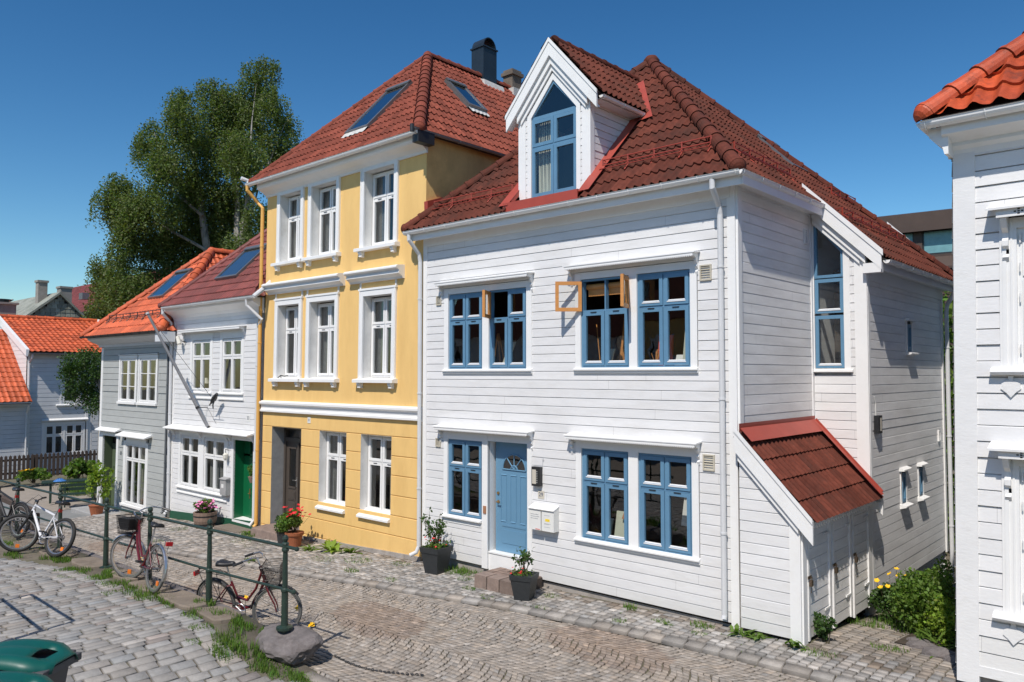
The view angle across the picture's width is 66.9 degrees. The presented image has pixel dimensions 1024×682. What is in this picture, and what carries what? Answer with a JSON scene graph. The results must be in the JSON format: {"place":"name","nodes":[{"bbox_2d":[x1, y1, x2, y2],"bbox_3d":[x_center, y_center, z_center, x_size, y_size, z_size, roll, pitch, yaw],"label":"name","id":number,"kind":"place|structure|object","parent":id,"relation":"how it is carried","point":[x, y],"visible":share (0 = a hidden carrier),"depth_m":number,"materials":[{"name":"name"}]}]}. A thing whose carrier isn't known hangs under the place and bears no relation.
{"place":"outdoors","nodes":[
{"label":"outdoors","id":0,"kind":"place"},
{"bbox_2d":[0,482,96,510],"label":"sand path","id":1,"kind":"structure","parent":0,"point":[27,495],"depth_m":29.62,"materials":[{"name":"sand"}]},
{"bbox_2d":[14,467,52,482],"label":"shrub","id":2,"kind":"object","parent":1,"relation":"on","point":[33,473],"visible":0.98,"depth_m":32.19,"materials":[{"name":"green plant"}]},
{"bbox_2d":[41,478,93,503],"bbox_3d":[-16.114,5.473,28.364,1.900,0.760,0.710,1,-3,-29],"label":"picnic table","id":3,"kind":"object","parent":1,"relation":"on","point":[50,482],"visible":0.62,"depth_m":28.01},
{"bbox_2d":[54,345,101,462],"bbox_3d":[-18.668,3.140,33.844,2.308,5.983,2.248,2,-3,-35],"label":"tree","id":4,"kind":"object","parent":1,"relation":"on","point":[84,374],"visible":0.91,"depth_m":33.64,"materials":[{"name":"green plant"}]},
{"bbox_2d":[60,483,96,507],"bbox_3d":[-15.070,5.443,27.537,1.700,0.750,0.520,1,-3,-29],"label":"bench","id":5,"kind":"object","parent":1,"relation":"on","point":[65,489],"visible":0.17,"depth_m":27.45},
{"bbox_2d":[2,494,120,526],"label":"street slabs","id":6,"kind":"structure","parent":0,"point":[67,513],"depth_m":26.07,"materials":[{"name":"stone"}]},
{"bbox_2d":[71,506,120,515],"bbox_3d":[-13.736,5.784,25.771,2.600,0.290,0.850,-2,-3,42],"label":"stone step","id":7,"kind":"object","parent":6,"relation":"on","point":[84,510],"visible":0.36,"depth_m":25.79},
{"bbox_2d":[85,459,115,515],"bbox_3d":[-13.457,4.772,25.317,0.610,1.810,0.937,-8,-8,73],"label":"potted shrub","id":8,"kind":"object","parent":6,"relation":"on","point":[96,481],"visible":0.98,"depth_m":25.23,"materials":[{"name":"green plant"}]},
{"bbox_2d":[53,476,96,497],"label":"grass","id":9,"kind":"structure","parent":0,"point":[71,491],"depth_m":30.72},
{"bbox_2d":[62,457,95,478],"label":"shrub","id":10,"kind":"object","parent":9,"relation":"on","point":[80,466],"visible":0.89,"depth_m":33.18,"materials":[{"name":"green plant"}]},
{"bbox_2d":[0,558,296,681],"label":"lane","id":11,"kind":"structure","parent":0,"point":[125,620],"depth_m":10.48,"materials":[{"name":"stone"}]},
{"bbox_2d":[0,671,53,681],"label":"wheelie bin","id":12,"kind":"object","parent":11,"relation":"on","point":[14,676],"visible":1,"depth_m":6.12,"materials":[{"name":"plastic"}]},
{"bbox_2d":[0,639,81,681],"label":"wheelie bin","id":13,"kind":"object","parent":11,"relation":"on","point":[53,660],"visible":0.82,"depth_m":6.64,"materials":[{"name":"plastic"}]},
{"bbox_2d":[41,529,815,681],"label":"road","id":14,"kind":"structure","parent":0,"point":[349,611],"depth_m":10.99,"materials":[{"name":"stone"}]},
{"bbox_2d":[193,551,302,624],"bbox_3d":[-4.084,3.759,11.674,1.868,1.271,0.768,-1,5,22],"label":"bicycle","id":15,"kind":"object","parent":14,"relation":"on","point":[227,586],"visible":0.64,"depth_m":11.65,"materials":[{"name":"red metal"}]},
{"bbox_2d":[255,623,323,664],"bbox_3d":[-3.029,4.080,10.449,1.081,0.438,0.762,-2,-3,42],"label":"rock","id":16,"kind":"object","parent":14,"relation":"on","point":[297,644],"visible":0.96,"depth_m":10.18,"materials":[{"name":"stone"}]},
{"bbox_2d":[0,470,957,681],"bbox_3d":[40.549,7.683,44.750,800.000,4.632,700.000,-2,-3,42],"label":"ground","id":17,"kind":"structure","parent":0,"point":[32,555],"depth_m":11.20,"materials":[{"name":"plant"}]},
{"bbox_2d":[0,483,30,538],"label":"bicycle","id":18,"kind":"object","parent":17,"relation":"on","point":[15,507],"visible":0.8,"depth_m":16.55,"materials":[{"name":"metal"}]},
{"bbox_2d":[0,329,31,478],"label":"house wing","id":19,"kind":"structure","parent":17,"relation":"on","point":[15,400],"depth_m":35.09,"materials":[{"name":"tile"}]},
{"bbox_2d":[0,494,39,530],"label":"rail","id":20,"kind":"object","parent":17,"relation":"on","point":[6,500],"visible":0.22,"depth_m":21.34,"materials":[{"name":"metal"}]},
{"bbox_2d":[13,538,51,549],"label":"stone slab","id":21,"kind":"structure","parent":17,"relation":"on","point":[23,541],"depth_m":15.87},
{"bbox_2d":[0,495,75,556],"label":"bicycle","id":22,"kind":"object","parent":17,"relation":"on","point":[38,531],"visible":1,"depth_m":14.97,"materials":[{"name":"metal"}]},
{"bbox_2d":[0,450,97,482],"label":"picket fence","id":23,"kind":"object","parent":17,"relation":"on","point":[34,460],"visible":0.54,"depth_m":33.40,"materials":[{"name":"brown wood"}]},
{"bbox_2d":[0,299,101,473],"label":"wooden house","id":24,"kind":"structure","parent":17,"relation":"on","point":[39,344],"depth_m":36.96,"materials":[{"name":"white wood"}]},
{"bbox_2d":[44,424,63,454],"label":"window","id":25,"kind":"structure","parent":24,"relation":"in","point":[53,435],"depth_m":36.60,"materials":[{"name":"white wood"}]},
{"bbox_2d":[65,423,82,452],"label":"window","id":26,"kind":"structure","parent":24,"relation":"in","point":[73,434],"depth_m":37.24,"materials":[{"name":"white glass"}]},
{"bbox_2d":[11,280,91,432],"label":"slate house","id":27,"kind":"structure","parent":17,"relation":"on","point":[58,303],"depth_m":51.19,"materials":[{"name":"paint"}]},
{"bbox_2d":[71,557,102,568],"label":"stone slab","id":28,"kind":"structure","parent":17,"relation":"on","point":[93,562],"depth_m":14.14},
{"bbox_2d":[72,268,167,317],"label":"brick block","id":29,"kind":"structure","parent":17,"relation":"on","point":[80,296],"depth_m":78.43,"materials":[{"name":"brick"}]},
{"bbox_2d":[3,519,245,614],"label":"curb","id":30,"kind":"structure","parent":17,"relation":"on","point":[118,564],"depth_m":13.95,"materials":[{"name":"stone"}]},
{"bbox_2d":[112,569,143,581],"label":"stone slab","id":31,"kind":"structure","parent":17,"relation":"on","point":[138,578],"depth_m":13.12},
{"bbox_2d":[110,504,173,592],"bbox_3d":[-5.966,3.365,12.718,1.863,1.275,0.777,-2,-11,44],"label":"bicycle","id":32,"kind":"object","parent":31,"relation":"on","point":[131,523],"visible":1,"depth_m":12.84,"materials":[{"name":"red metal"}]},
{"bbox_2d":[128,579,169,592],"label":"stone slab","id":33,"kind":"structure","parent":17,"relation":"on","point":[142,584],"depth_m":12.55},
{"bbox_2d":[0,478,298,633],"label":"iron railing","id":34,"kind":"object","parent":17,"relation":"on","point":[284,627],"visible":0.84,"depth_m":11.79,"materials":[{"name":"metal"}]},
{"bbox_2d":[79,247,234,516],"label":"wooden house","id":35,"kind":"structure","parent":17,"relation":"on","point":[133,421],"depth_m":25.53,"materials":[{"name":"grey wood"}]},
{"bbox_2d":[111,445,115,505],"bbox_3d":[-13.538,4.721,26.675,1.207,2.220,0.090,-2,-3,42],"label":"door","id":36,"kind":"structure","parent":35,"relation":"in","point":[114,446],"depth_m":26.88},
{"bbox_2d":[120,358,135,401],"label":"window","id":37,"kind":"structure","parent":35,"relation":"in","point":[128,398],"depth_m":25.67,"materials":[{"name":"white wood"}]},
{"bbox_2d":[125,443,145,507],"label":"window","id":38,"kind":"structure","parent":35,"relation":"in","point":[142,449],"depth_m":25.13,"materials":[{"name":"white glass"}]},
{"bbox_2d":[139,357,156,402],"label":"window","id":39,"kind":"structure","parent":35,"relation":"in","point":[149,366],"depth_m":24.64,"materials":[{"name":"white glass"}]},
{"bbox_2d":[157,589,208,609],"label":"stone slab","id":40,"kind":"structure","parent":17,"relation":"on","point":[182,599],"depth_m":11.78,"materials":[{"name":"stone"}]},
{"bbox_2d":[77,54,305,319],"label":"birch tree","id":41,"kind":"object","parent":17,"relation":"on","point":[188,228],"visible":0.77,"depth_m":42.74,"materials":[{"name":"green plant"}]},
{"bbox_2d":[158,228,270,528],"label":"wooden house","id":42,"kind":"structure","parent":17,"relation":"on","point":[213,311],"depth_m":21.76,"materials":[{"name":"white wood"}]},
{"bbox_2d":[145,312,209,427],"bbox_3d":[-9.343,0.819,21.718,1.780,3.256,0.205,1,-2,-13],"label":"flagpole","id":43,"kind":"object","parent":42,"relation":"on","point":[197,407],"visible":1,"depth_m":21.66,"materials":[{"name":"metal"}]},
{"bbox_2d":[181,435,198,487],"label":"window","id":44,"kind":"structure","parent":42,"relation":"in","point":[190,452],"depth_m":22.65,"materials":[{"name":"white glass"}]},
{"bbox_2d":[192,340,210,390],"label":"window","id":45,"kind":"structure","parent":42,"relation":"in","point":[202,357],"depth_m":22.31,"materials":[{"name":"white wood"}]},
{"bbox_2d":[204,437,224,491],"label":"window","id":46,"kind":"structure","parent":42,"relation":"in","point":[217,447],"depth_m":21.71,"materials":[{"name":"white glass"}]},
{"bbox_2d":[219,477,230,495],"bbox_3d":[-7.776,3.929,20.977,0.360,0.480,0.150,-2,-3,42],"label":"mailbox","id":47,"kind":"object","parent":42,"relation":"attached to","point":[224,486],"visible":1,"depth_m":20.90,"materials":[{"name":"grey metal"}]},
{"bbox_2d":[222,338,241,391],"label":"window","id":48,"kind":"structure","parent":42,"relation":"in","point":[231,356],"depth_m":21.18,"materials":[{"name":"white wood"}]},
{"bbox_2d":[196,606,239,623],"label":"stone slab","id":49,"kind":"structure","parent":17,"relation":"on","point":[206,614],"depth_m":11.02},
{"bbox_2d":[302,671,335,681],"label":"kerb strip","id":50,"kind":"object","parent":17,"relation":"on","point":[316,677],"visible":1,"depth_m":9.76,"materials":[{"name":"stone"}]},
{"bbox_2d":[241,37,523,561],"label":"plaster house","id":51,"kind":"structure","parent":17,"relation":"on","point":[344,190],"depth_m":17.90,"materials":[{"name":"yellow"}]},
{"bbox_2d":[285,306,298,376],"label":"window","id":52,"kind":"structure","parent":51,"relation":"in","point":[289,330],"depth_m":19.54,"materials":[{"name":"white wood"}]},
{"bbox_2d":[283,428,300,514],"bbox_3d":[-5.364,3.455,19.460,1.318,2.540,0.125,-2,-3,42],"label":"door","id":53,"kind":"structure","parent":51,"relation":"in","point":[291,494],"depth_m":19.73,"materials":[{"name":"brown wood"}]},
{"bbox_2d":[288,195,300,259],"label":"window","id":54,"kind":"structure","parent":51,"relation":"in","point":[296,218],"depth_m":19.76,"materials":[{"name":"white wood"}]},
{"bbox_2d":[317,303,333,376],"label":"window","id":55,"kind":"structure","parent":51,"relation":"in","point":[327,328],"depth_m":18.71,"materials":[{"name":"white wood"}]},
{"bbox_2d":[319,185,335,254],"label":"window","id":56,"kind":"structure","parent":51,"relation":"in","point":[329,211],"depth_m":18.81,"materials":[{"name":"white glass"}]},
{"bbox_2d":[326,431,345,503],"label":"window","id":57,"kind":"structure","parent":51,"relation":"in","point":[337,456],"depth_m":18.31,"materials":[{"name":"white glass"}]},
{"bbox_2d":[367,435,391,511],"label":"window","id":58,"kind":"structure","parent":51,"relation":"in","point":[382,462],"depth_m":17.01,"materials":[{"name":"white wood"}]},
{"bbox_2d":[371,296,391,376],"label":"window","id":59,"kind":"structure","parent":51,"relation":"in","point":[383,324],"depth_m":17.33,"materials":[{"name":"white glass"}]},
{"bbox_2d":[372,170,393,245],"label":"window","id":60,"kind":"structure","parent":51,"relation":"in","point":[385,195],"depth_m":17.44,"materials":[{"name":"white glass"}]},
{"bbox_2d":[40,524,863,681],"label":"kerb","id":61,"kind":"structure","parent":17,"relation":"on","point":[765,662],"depth_m":11.96,"materials":[{"name":"stone"}]},
{"bbox_2d":[401,35,954,629],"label":"wooden house","id":62,"kind":"structure","parent":17,"relation":"on","point":[757,273],"depth_m":13.37,"materials":[{"name":"white wood"}]},
{"bbox_2d":[449,292,481,368],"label":"window","id":63,"kind":"structure","parent":62,"relation":"in","point":[467,319],"depth_m":15.09,"materials":[{"name":"blue paint"}]},
{"bbox_2d":[449,439,481,519],"bbox_3d":[-0.876,2.661,14.998,0.945,1.490,0.114,-2,-3,42],"label":"window","id":64,"kind":"structure","parent":62,"relation":"in","point":[465,466],"depth_m":14.97,"materials":[{"name":"blue paint"}]},
{"bbox_2d":[490,287,525,368],"bbox_3d":[-0.049,-0.223,14.375,0.940,1.480,0.114,-2,-3,42],"label":"window","id":65,"kind":"structure","parent":62,"relation":"in","point":[512,317],"depth_m":14.32,"materials":[{"name":"blue paint"}]},
{"bbox_2d":[496,442,526,554],"bbox_3d":[0.031,2.897,14.310,0.930,2.040,0.127,-2,-3,42],"label":"door","id":66,"kind":"structure","parent":62,"relation":"in","point":[511,458],"depth_m":14.36,"materials":[{"name":"blue wood"}]},
{"bbox_2d":[528,503,545,530],"bbox_3d":[0.440,3.079,13.608,0.285,0.437,0.180,-2,-3,42],"label":"mailbox","id":67,"kind":"object","parent":62,"relation":"attached to","point":[535,517],"visible":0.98,"depth_m":13.56,"materials":[{"name":"metal"}]},
{"bbox_2d":[531,460,542,486],"bbox_3d":[0.458,2.309,13.686,0.240,0.503,0.089,-2,-3,42],"label":"wall lamp","id":68,"kind":"object","parent":62,"relation":"attached to","point":[536,476],"visible":1,"depth_m":13.66,"materials":[{"name":"metal"}]},
{"bbox_2d":[540,504,558,532],"bbox_3d":[0.656,3.071,13.414,0.285,0.437,0.180,-2,-3,42],"label":"mailbox","id":69,"kind":"object","parent":62,"relation":"attached to","point":[550,518],"visible":1,"depth_m":13.36,"materials":[{"name":"metal"}]},
{"bbox_2d":[532,80,575,197],"bbox_3d":[0.800,-3.620,13.876,1.030,2.105,0.172,-2,-3,42],"label":"dormer window","id":70,"kind":"structure","parent":62,"relation":"in","point":[554,143],"depth_m":13.89,"materials":[{"name":"blue paint"}]},
{"bbox_2d":[586,281,624,296],"bbox_3d":[1.637,-0.877,13.000,0.900,0.210,0.095,-2,-3,42],"label":"roller blind","id":71,"kind":"object","parent":62,"relation":"attached to","point":[599,289],"visible":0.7,"depth_m":13.07,"materials":[{"name":"brown fabric"}]},
{"bbox_2d":[582,275,628,367],"bbox_3d":[1.573,-0.305,12.916,0.975,1.500,0.114,-2,-3,42],"label":"window","id":72,"kind":"structure","parent":62,"relation":"in","point":[605,313],"depth_m":12.90,"materials":[{"name":"blue paint"}]},
{"bbox_2d":[582,448,628,544],"bbox_3d":[1.562,2.553,12.806,0.945,1.500,0.114,-2,-3,42],"label":"window","id":73,"kind":"structure","parent":62,"relation":"in","point":[604,481],"depth_m":12.78,"materials":[{"name":"blue paint"}]},
{"bbox_2d":[638,269,690,366],"bbox_3d":[2.401,-0.336,12.171,0.955,1.500,0.114,-2,-3,42],"label":"window","id":74,"kind":"structure","parent":62,"relation":"in","point":[664,304],"depth_m":12.14,"materials":[{"name":"blue paint"}]},
{"bbox_2d":[639,453,691,555],"bbox_3d":[2.401,2.521,12.050,0.955,1.500,0.114,-2,-3,42],"label":"window","id":75,"kind":"structure","parent":62,"relation":"in","point":[665,488],"depth_m":12.02,"materials":[{"name":"blue paint"}]},
{"bbox_2d":[813,226,844,367],"bbox_3d":[5.460,-0.803,13.324,0.495,2.530,0.078,-2,-3,42],"label":"window","id":76,"kind":"structure","parent":62,"relation":"in","point":[817,310],"depth_m":13.34,"materials":[{"name":"blue paint"}]},
{"bbox_2d":[874,396,882,433],"bbox_3d":[6.155,1.240,13.037,0.078,0.622,0.206,-2,-3,42],"label":"meter box","id":77,"kind":"object","parent":62,"relation":"attached to","point":[878,424],"visible":1,"depth_m":12.97,"materials":[{"name":"metal"}]},
{"bbox_2d":[899,466,913,508],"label":"window","id":78,"kind":"structure","parent":62,"relation":"in","point":[904,503],"depth_m":14.07,"materials":[{"name":"blue paint"}]},
{"bbox_2d":[904,317,918,355],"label":"window","id":79,"kind":"structure","parent":62,"relation":"in","point":[908,327],"depth_m":14.59,"materials":[{"name":"blue paint"}]},
{"bbox_2d":[916,461,929,500],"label":"window","id":80,"kind":"structure","parent":62,"relation":"in","point":[920,466],"depth_m":14.90,"materials":[{"name":"blue paint"}]},
{"bbox_2d":[733,416,883,644],"bbox_3d":[4.535,2.813,11.852,1.373,3.180,3.065,-2,-3,42],"label":"lean to shed","id":81,"kind":"object","parent":17,"relation":"on","point":[811,494],"visible":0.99,"depth_m":11.03,"materials":[{"name":"wood"}]},
{"bbox_2d":[807,521,831,641],"bbox_3d":[4.320,3.332,10.883,0.089,1.540,0.890,-2,-3,42],"label":"door","id":82,"kind":"structure","parent":81,"relation":"in","point":[819,575],"depth_m":10.94,"materials":[{"name":"wood"}]},
{"bbox_2d":[831,515,852,627],"bbox_3d":[4.925,3.386,11.553,0.089,1.590,0.800,-2,-3,42],"label":"door","id":83,"kind":"structure","parent":81,"relation":"in","point":[841,541],"depth_m":11.59,"materials":[{"name":"wood"}]},
{"bbox_2d":[851,507,870,617],"bbox_3d":[5.497,3.438,12.187,0.089,1.640,0.790,-2,-3,42],"label":"door","id":84,"kind":"structure","parent":81,"relation":"in","point":[861,576],"depth_m":12.22,"materials":[{"name":"wood"}]},
{"bbox_2d":[867,567,908,621],"bbox_3d":[6.037,4.039,12.264,0.730,0.810,0.604,1,-3,-16],"label":"poppy plant","id":85,"kind":"object","parent":17,"relation":"on","point":[881,593],"visible":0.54,"depth_m":12.21,"materials":[{"name":"green plant"}]},
{"bbox_2d":[878,208,953,463],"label":"office block","id":86,"kind":"structure","parent":17,"relation":"on","point":[930,232],"depth_m":31.50,"materials":[{"name":"metal"}]},
{"bbox_2d":[922,228,952,254],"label":"window","id":87,"kind":"structure","parent":86,"relation":"in","point":[939,241],"depth_m":31.52,"materials":[{"name":"glass"}]},
{"bbox_2d":[905,640,935,649],"bbox_3d":[5.566,4.171,10.502,0.422,0.213,0.257,-1,-3,19],"label":"edging stone","id":88,"kind":"object","parent":17,"relation":"on","point":[918,644],"visible":0.48,"depth_m":10.47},
{"bbox_2d":[921,646,955,658],"bbox_3d":[5.630,4.134,10.133,0.507,0.252,0.300,-2,-3,42],"label":"edging stone","id":89,"kind":"object","parent":17,"relation":"on","point":[938,652],"visible":0.53,"depth_m":10.10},
{"bbox_2d":[943,291,955,554],"bbox_3d":[11.430,2.101,19.503,3.366,7.094,1.781,-2,-3,42],"label":"drainpipe","id":90,"kind":"object","parent":17,"relation":"on","point":[951,332],"visible":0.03,"depth_m":19.36,"materials":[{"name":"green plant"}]},
{"bbox_2d":[913,31,1023,681],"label":"wooden house","id":91,"kind":"structure","parent":17,"relation":"on","point":[971,124],"depth_m":8.96,"materials":[{"name":"white wood"}]},
{"bbox_2d":[1017,228,1023,365],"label":"window","id":92,"kind":"structure","parent":91,"relation":"in","point":[1020,246],"depth_m":8.80,"materials":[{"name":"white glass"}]},
{"bbox_2d":[1020,466,1023,613],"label":"window","id":93,"kind":"structure","parent":91,"relation":"in","point":[1021,467],"depth_m":8.73,"materials":[{"name":"white glass"}]},
{"bbox_2d":[40,512,960,681],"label":"pavement","id":94,"kind":"structure","parent":0,"point":[380,568],"depth_m":13.06,"materials":[{"name":"stone"}]},
{"bbox_2d":[193,498,221,528],"bbox_3d":[-8.234,4.655,20.939,0.826,0.814,0.622,-2,-3,42],"label":"barrel planter","id":95,"kind":"object","parent":94,"relation":"on","point":[205,512],"visible":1,"depth_m":20.81,"materials":[{"name":"brown wood"}]},
{"bbox_2d":[214,523,250,532],"bbox_3d":[-7.272,5.012,20.275,1.300,0.250,0.450,-2,-3,42],"label":"stone step","id":96,"kind":"object","parent":94,"relation":"on","point":[229,527],"visible":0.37,"depth_m":20.23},
{"bbox_2d":[250,523,298,540],"bbox_3d":[-5.640,4.788,19.031,1.595,0.400,0.907,-2,-3,42],"label":"stone step","id":97,"kind":"object","parent":94,"relation":"on","point":[266,531],"visible":0.24,"depth_m":18.95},
{"bbox_2d":[276,504,310,546],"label":"potted flowers","id":98,"kind":"object","parent":94,"relation":"on","point":[290,518],"visible":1,"depth_m":17.63,"materials":[{"name":"green plant"}]},
{"bbox_2d":[313,538,357,553],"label":"broadleaf weed","id":99,"kind":"object","parent":94,"relation":"on","point":[332,546],"visible":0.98,"depth_m":17.11,"materials":[{"name":"green plant"}]},
{"bbox_2d":[419,507,452,574],"bbox_3d":[-1.486,3.828,14.918,0.644,1.218,0.558,-2,-3,42],"label":"potted plant","id":100,"kind":"object","parent":94,"relation":"on","point":[435,554],"visible":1,"depth_m":14.76,"materials":[{"name":"green plant"}]},
{"bbox_2d":[474,567,541,595],"bbox_3d":[-0.069,4.303,13.652,1.000,0.355,0.690,-2,-3,42],"label":"stone step","id":101,"kind":"object","parent":94,"relation":"on","point":[496,580],"visible":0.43,"depth_m":13.54,"materials":[{"name":"stone"}]},
{"bbox_2d":[509,547,538,600],"bbox_3d":[0.188,3.881,12.982,0.444,0.858,0.428,-1,-3,22],"label":"potted plant","id":102,"kind":"object","parent":94,"relation":"on","point":[523,580],"visible":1,"depth_m":12.85,"materials":[{"name":"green plant"}]},
{"bbox_2d":[727,623,756,639],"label":"broadleaf weed","id":103,"kind":"object","parent":94,"relation":"on","point":[736,630],"visible":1,"depth_m":10.87,"materials":[{"name":"green plant"}]},
{"bbox_2d":[0,0,1023,300],"label":"sky","id":104,"kind":"structure","parent":0,"point":[838,85],"materials":[{"name":"blue"}]},
{"bbox_2d":[614,511,623,536],"bbox_3d":[1.860,3.057,12.761,0.370,0.470,0.110,-2,-3,42],"label":"painting canvas","id":105,"kind":"object","parent":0,"point":[619,527],"visible":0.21,"depth_m":12.82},
{"bbox_2d":[811,619,956,675],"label":"path","id":106,"kind":"structure","parent":0,"point":[853,634],"depth_m":10.50,"materials":[{"name":"stone"}]},
{"bbox_2d":[813,611,837,643],"bbox_3d":[4.258,3.928,10.622,0.314,0.418,0.408,0,-2,6],"label":"broadleaf plant","id":107,"kind":"object","parent":106,"relation":"on","point":[823,628],"visible":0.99,"depth_m":10.54,"materials":[{"name":"green plant"}]},
{"bbox_2d":[895,629,956,651],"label":"soil","id":108,"kind":"structure","parent":0,"point":[903,640],"depth_m":10.81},
{"bbox_2d":[887,565,955,631],"bbox_3d":[6.127,3.843,11.418,1.179,0.977,0.950,1,-3,-28],"label":"shrub","id":109,"kind":"object","parent":108,"relation":"on","point":[914,592],"visible":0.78,"depth_m":11.34,"materials":[{"name":"green plant"}]},
{"bbox_2d":[922,594,956,640],"bbox_3d":[6.112,3.926,10.951,0.633,0.680,0.693,0,-2,4],"label":"shrub","id":110,"kind":"object","parent":108,"relation":"on","point":[939,614],"visible":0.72,"depth_m":10.89,"materials":[{"name":"green plant"}]},
{"bbox_2d":[927,555,955,605],"bbox_3d":[6.945,4.028,12.498,0.746,1.093,0.709,1,-3,-19],"label":"shrub","id":111,"kind":"object","parent":108,"relation":"on","point":[943,567],"visible":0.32,"depth_m":12.46,"materials":[{"name":"green plant"}]},
{"bbox_2d":[938,612,955,646],"bbox_3d":[6.108,3.961,10.645,0.530,0.525,0.391,2,-3,-34],"label":"euphorbia","id":112,"kind":"object","parent":108,"relation":"on","point":[952,621],"visible":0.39,"depth_m":10.62,"materials":[{"name":"green plant"}]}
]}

